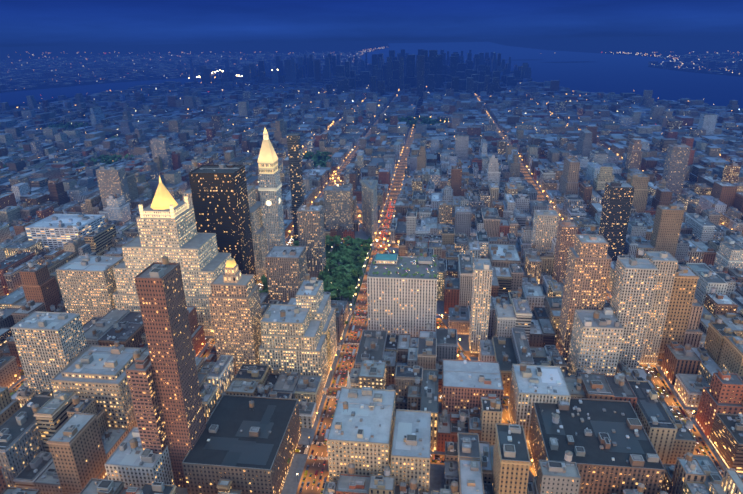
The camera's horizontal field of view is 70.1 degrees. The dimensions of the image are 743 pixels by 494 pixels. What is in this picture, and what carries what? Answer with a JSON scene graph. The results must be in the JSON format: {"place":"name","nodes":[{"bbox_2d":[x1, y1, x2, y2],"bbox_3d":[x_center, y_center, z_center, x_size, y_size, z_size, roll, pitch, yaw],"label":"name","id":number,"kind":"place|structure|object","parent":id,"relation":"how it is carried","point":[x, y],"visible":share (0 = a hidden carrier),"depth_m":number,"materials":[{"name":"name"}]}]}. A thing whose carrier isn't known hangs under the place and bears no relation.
{"place":"outdoors","nodes":[
{"label":"outdoors","id":0,"kind":"place"},
{"bbox_2d":[9,93,724,493],"bbox_3d":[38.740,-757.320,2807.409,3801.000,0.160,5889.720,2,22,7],"label":"roads","id":1,"kind":"structure","parent":0,"point":[321,453],"depth_m":574.97,"materials":[{"name":"grey asphalt"}]},
{"bbox_2d":[0,42,742,108],"bbox_3d":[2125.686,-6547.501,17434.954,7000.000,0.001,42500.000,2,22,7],"label":"water","id":2,"kind":"structure","parent":0,"point":[614,73],"depth_m":4439.23,"materials":[{"name":"blue liquid"}]},
{"bbox_2d":[0,35,742,284],"bbox_3d":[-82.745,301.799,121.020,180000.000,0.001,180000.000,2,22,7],"label":"ground","id":3,"kind":"structure","parent":0,"point":[663,46],"depth_m":20299.10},
{"bbox_2d":[64,120,445,310],"bbox_3d":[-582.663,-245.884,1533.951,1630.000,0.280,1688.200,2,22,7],"label":"park lawns and paths","id":4,"kind":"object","parent":3,"relation":"on","point":[333,249],"visible":0.15,"depth_m":819.34,"materials":[{"name":"green plant"}]},
{"bbox_2d":[0,49,742,493],"bbox_3d":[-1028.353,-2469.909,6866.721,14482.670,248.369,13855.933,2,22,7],"label":"buildings","id":5,"kind":"structure","parent":3,"relation":"on","point":[216,235],"depth_m":623.50,"materials":[{"name":"grey concrete"}]},
{"bbox_2d":[0,69,742,493],"bbox_3d":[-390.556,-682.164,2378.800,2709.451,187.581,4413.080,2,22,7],"label":"building roofs","id":6,"kind":"structure","parent":5,"relation":"on","point":[624,437],"depth_m":480.43,"materials":[{"name":"paint"}]},
{"bbox_2d":[5,107,742,493],"bbox_3d":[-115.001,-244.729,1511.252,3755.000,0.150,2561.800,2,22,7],"label":"pavements","id":7,"kind":"structure","parent":3,"relation":"on","point":[299,461],"depth_m":492.51,"materials":[{"name":"grey concrete"}]},
{"bbox_2d":[63,118,561,302],"bbox_3d":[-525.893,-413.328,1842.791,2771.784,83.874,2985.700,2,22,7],"label":"tree trunks","id":8,"kind":"object","parent":7,"relation":"on","point":[349,243],"visible":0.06,"depth_m":772.35,"materials":[{"name":"brown plant"}]},
{"bbox_2d":[3,100,562,463],"bbox_3d":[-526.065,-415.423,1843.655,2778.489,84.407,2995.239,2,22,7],"label":"trees","id":9,"kind":"object","parent":8,"relation":"attached to","point":[336,280],"visible":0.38,"depth_m":810.24,"materials":[{"name":"green plant"}]},
{"bbox_2d":[11,200,742,493],"bbox_3d":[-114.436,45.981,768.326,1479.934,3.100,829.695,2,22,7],"label":"cars","id":10,"kind":"object","parent":3,"relation":"on","point":[463,357],"visible":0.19,"depth_m":521.96,"materials":[{"name":"paint"}]},
{"bbox_2d":[0,0,742,46],"label":"sky","id":11,"kind":"structure","parent":0,"point":[23,23],"materials":[{"name":"blue"}]},
{"bbox_2d":[7,47,739,487],"bbox_3d":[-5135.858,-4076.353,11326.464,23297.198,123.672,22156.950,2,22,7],"label":"lamps and lit signs","id":12,"kind":"object","parent":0,"point":[269,203],"visible":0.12,"depth_m":1883.37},
{"bbox_2d":[541,61,590,62],"bbox_3d":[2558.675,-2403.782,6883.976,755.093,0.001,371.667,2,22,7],"label":"island","id":13,"kind":"structure","parent":0,"point":[568,62],"depth_m":6858.91,"materials":[{"name":"blue"}]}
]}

